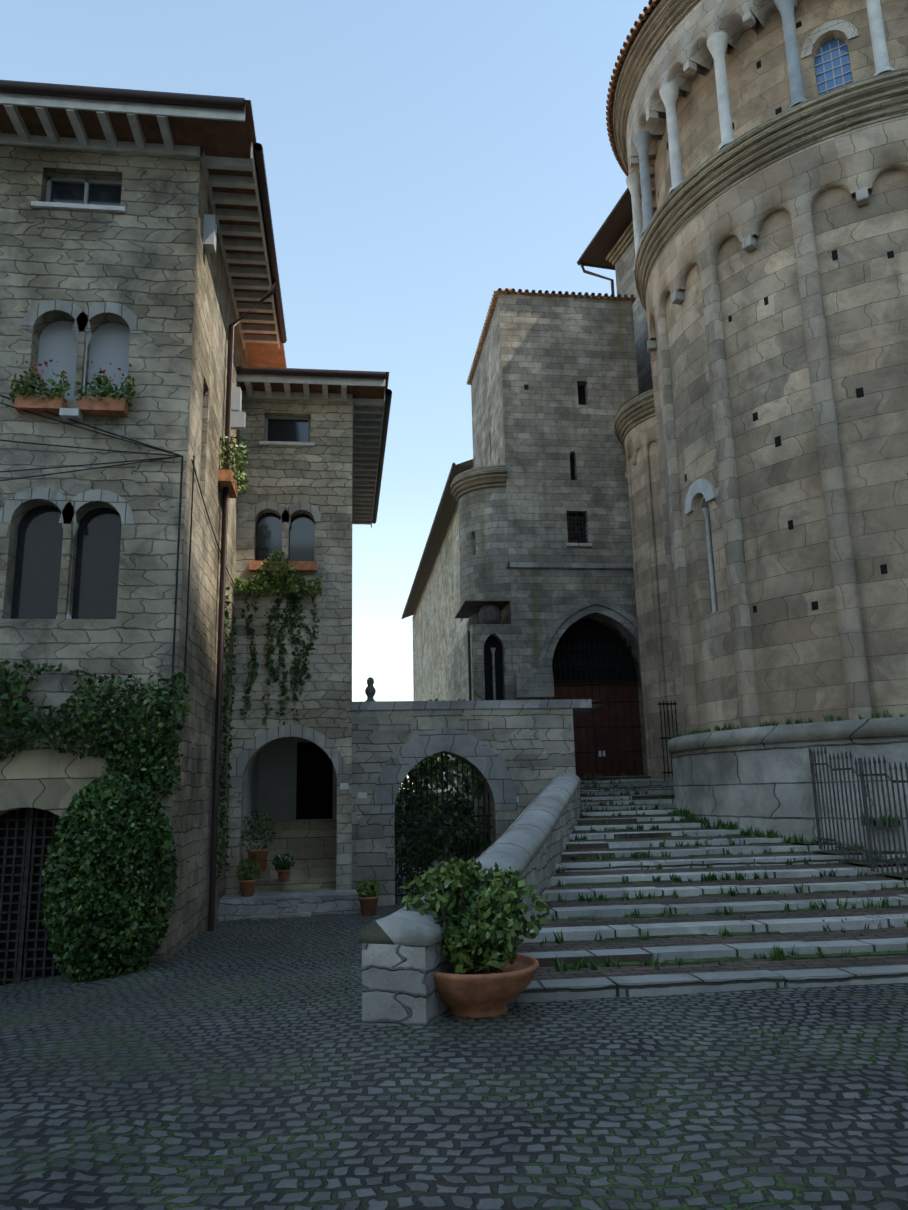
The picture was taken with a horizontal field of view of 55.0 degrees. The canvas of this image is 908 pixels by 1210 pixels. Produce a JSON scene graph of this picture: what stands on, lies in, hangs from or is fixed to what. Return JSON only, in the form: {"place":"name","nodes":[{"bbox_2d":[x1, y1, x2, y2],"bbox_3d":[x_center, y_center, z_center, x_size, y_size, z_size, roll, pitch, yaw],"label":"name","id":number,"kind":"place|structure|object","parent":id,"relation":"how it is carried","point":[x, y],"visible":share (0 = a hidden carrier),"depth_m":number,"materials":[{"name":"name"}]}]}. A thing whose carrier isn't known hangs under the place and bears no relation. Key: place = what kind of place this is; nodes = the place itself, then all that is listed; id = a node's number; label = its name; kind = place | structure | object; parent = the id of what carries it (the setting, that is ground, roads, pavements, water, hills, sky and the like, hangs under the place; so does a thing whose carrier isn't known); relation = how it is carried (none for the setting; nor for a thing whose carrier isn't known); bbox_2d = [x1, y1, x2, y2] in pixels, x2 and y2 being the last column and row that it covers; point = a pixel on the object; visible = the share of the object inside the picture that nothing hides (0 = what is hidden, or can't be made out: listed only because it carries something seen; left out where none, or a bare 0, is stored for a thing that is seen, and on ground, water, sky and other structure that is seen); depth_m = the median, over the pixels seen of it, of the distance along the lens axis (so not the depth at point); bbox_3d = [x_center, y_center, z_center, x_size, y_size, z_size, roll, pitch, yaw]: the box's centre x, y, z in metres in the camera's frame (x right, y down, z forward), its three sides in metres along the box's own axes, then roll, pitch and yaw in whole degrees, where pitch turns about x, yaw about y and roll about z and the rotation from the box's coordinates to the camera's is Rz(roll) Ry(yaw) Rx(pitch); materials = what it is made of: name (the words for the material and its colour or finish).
{"place":"outdoors","nodes":[
{"label":"outdoors","id":0,"kind":"place"},
{"bbox_2d":[0,0,648,788],"label":"sky","id":1,"kind":"structure","parent":0,"point":[424,160],"materials":[{"name":"blue"}]},
{"bbox_2d":[0,891,907,1209],"bbox_3d":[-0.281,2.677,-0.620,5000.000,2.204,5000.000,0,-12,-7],"label":"ground cobbles","id":2,"kind":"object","parent":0,"point":[168,1083],"visible":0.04,"depth_m":4.87,"materials":[{"name":"grey stone"}]},
{"bbox_2d":[0,659,191,982],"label":"ivy","id":3,"kind":"object","parent":2,"relation":"on","point":[128,939],"depth_m":9.96,"materials":[{"name":"green plant"}]},
{"bbox_2d":[0,80,286,984],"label":"building","id":4,"kind":"structure","parent":2,"relation":"on","point":[108,200],"depth_m":12.05,"materials":[{"name":"stone"}]},
{"bbox_2d":[8,360,135,421],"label":"flower boxes","id":5,"kind":"object","parent":4,"relation":"attached to","point":[98,403],"visible":1,"depth_m":11.61,"materials":[{"name":"green leaf"},{"name":"terracotta"},{"name":"red flower petals"}]},
{"bbox_2d":[245,100,286,367],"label":"building roof","id":6,"kind":"structure","parent":4,"relation":"attached to","point":[265,355],"depth_m":19.09,"materials":[{"name":"tile"}]},
{"bbox_2d":[0,214,517,930],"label":"service cables","id":7,"kind":"object","parent":2,"relation":"on","point":[234,416],"visible":0.83,"depth_m":13.92,"materials":[{"name":"black"}]},
{"bbox_2d":[218,890,366,921],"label":"stone step","id":8,"kind":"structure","parent":2,"relation":"on","point":[256,906],"depth_m":15.17,"materials":[{"name":"stone"}]},
{"bbox_2d":[235,859,259,896],"bbox_3d":[-3.680,4.855,15.535,0.434,0.648,0.422,0,-12,-7],"label":"potted plant","id":9,"kind":"object","parent":8,"relation":"on","point":[247,881],"visible":1,"depth_m":15.45,"materials":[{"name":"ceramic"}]},
{"bbox_2d":[225,366,391,893],"bbox_3d":[-3.217,1.897,20.912,3.105,11.450,9.825,0,-12,-7],"label":"annex","id":10,"kind":"object","parent":2,"relation":"on","point":[315,439],"visible":0.92,"depth_m":17.52,"materials":[{"name":"stone"}]},
{"bbox_2d":[241,808,275,872],"bbox_3d":[-3.684,4.434,16.468,0.669,1.180,0.682,0,-12,-7],"label":"potted plant","id":11,"kind":"object","parent":10,"relation":"attached to","point":[258,854],"visible":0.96,"depth_m":16.35,"materials":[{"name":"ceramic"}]},
{"bbox_2d":[216,436,321,879],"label":"annex vines","id":12,"kind":"object","parent":10,"relation":"attached to","point":[277,565],"visible":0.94,"depth_m":16.78,"materials":[{"name":"green plant"}]},
{"bbox_2d":[271,853,295,881],"bbox_3d":[-3.165,4.882,16.218,0.437,0.517,0.423,9,-16,-41],"label":"potted plant","id":13,"kind":"object","parent":10,"relation":"attached to","point":[283,868],"visible":1,"depth_m":16.13,"materials":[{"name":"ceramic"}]},
{"bbox_2d":[385,372,388,390],"bbox_3d":[-3.650,-3.908,22.157,3.510,0.420,9.730,0,-12,-7],"label":"gutter","id":14,"kind":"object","parent":10,"relation":"on","point":[386,380],"depth_m":17.98,"materials":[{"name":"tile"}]},
{"bbox_2d":[355,878,381,915],"bbox_3d":[-1.461,5.007,14.975,0.478,0.599,0.465,0,-12,-7],"label":"pot","id":15,"kind":"object","parent":2,"relation":"on","point":[368,898],"visible":1,"depth_m":14.85,"materials":[{"name":"ceramic"}]},
{"bbox_2d":[401,459,472,792],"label":"building","id":16,"kind":"structure","parent":2,"relation":"on","point":[433,605],"depth_m":44.97,"materials":[{"name":"stone"}]},
{"bbox_2d":[394,690,489,893],"bbox_3d":[-2.152,5.195,23.029,8.215,5.833,12.600,0,-12,-7],"label":"foliage","id":17,"kind":"object","parent":2,"relation":"on","point":[419,824],"visible":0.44,"depth_m":20.86,"materials":[{"name":"green plant"}]},
{"bbox_2d":[358,773,580,1026],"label":"stair parapet","id":18,"kind":"structure","parent":2,"relation":"on","point":[404,958],"depth_m":6.63,"materials":[{"name":"grey stone"}]},
{"bbox_2d":[399,856,552,1017],"bbox_3d":[0.169,2.630,6.969,1.102,1.191,1.000,-8,-14,29],"label":"planter shrub","id":19,"kind":"object","parent":2,"relation":"on","point":[493,976],"visible":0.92,"depth_m":6.75,"materials":[{"name":"green plant"}]},
{"bbox_2d":[352,699,602,905],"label":"arched stone wall","id":20,"kind":"structure","parent":2,"relation":"on","point":[509,752],"depth_m":17.41,"materials":[{"name":"stone"}]},
{"bbox_2d":[365,677,375,700],"bbox_3d":[-1.702,1.737,17.750,0.220,0.540,0.220,0,-12,-7],"label":"stone finial","id":21,"kind":"object","parent":20,"relation":"on","point":[370,691],"depth_m":17.68,"materials":[{"name":"stone"}]},
{"bbox_2d":[394,752,491,902],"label":"iron gate","id":22,"kind":"structure","parent":20,"relation":"attached to","point":[442,827],"depth_m":17.48,"materials":[{"name":"grey metal"}]},
{"bbox_2d":[182,709,907,1164],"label":"grass tufts","id":23,"kind":"object","parent":2,"relation":"on","point":[750,831],"visible":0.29,"depth_m":12.23,"materials":[{"name":"green plant"}]},
{"bbox_2d":[577,57,826,393],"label":"building","id":24,"kind":"structure","parent":2,"relation":"on","point":[611,246],"depth_m":31.70,"materials":[{"name":"grey stone"}]},
{"bbox_2d":[467,288,646,777],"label":"tower","id":25,"kind":"structure","parent":24,"relation":"attached to","point":[552,380],"depth_m":26.98,"materials":[{"name":"stone"}]},
{"bbox_2d":[447,465,513,804],"bbox_3d":[0.560,1.451,28.720,1.533,10.400,6.590,0,-12,-7],"label":"turret","id":26,"kind":"object","parent":25,"relation":"attached to","point":[479,658],"visible":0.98,"depth_m":26.52,"materials":[{"name":"stone"}]},
{"bbox_2d":[658,701,677,777],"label":"metal gate","id":27,"kind":"structure","parent":24,"relation":"attached to","point":[665,737],"depth_m":21.86,"materials":[{"name":"grey metal"}]},
{"bbox_2d":[510,775,907,1002],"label":"cordonata stairs","id":28,"kind":"structure","parent":2,"relation":"on","point":[549,982],"depth_m":9.75,"materials":[{"name":"white stone"}]},
{"bbox_2d":[564,778,907,967],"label":"stair treads","id":29,"kind":"object","parent":28,"relation":"on","point":[734,958],"visible":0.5,"depth_m":9.82,"materials":[{"name":"grey stone"}]},
{"bbox_2d":[808,747,907,884],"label":"metal fence","id":30,"kind":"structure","parent":28,"relation":"on","point":[861,775],"depth_m":11.99,"materials":[{"name":"grey metal"}]},
{"bbox_2d":[606,0,907,852],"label":"round church apse","id":31,"kind":"structure","parent":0,"point":[760,150],"depth_m":15.67,"materials":[{"name":"grey stone"}]},
{"bbox_2d":[614,388,678,781],"bbox_3d":[7.508,-0.106,25.072,5.050,13.620,5.048,0,-12,-7],"label":"round turret","id":32,"kind":"object","parent":31,"relation":"attached to","point":[635,426],"visible":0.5,"depth_m":24.41,"materials":[{"name":"grey stone"}]},
{"bbox_2d":[793,842,907,877],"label":"stair treads","id":33,"kind":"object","parent":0,"point":[861,862],"depth_m":12.47,"materials":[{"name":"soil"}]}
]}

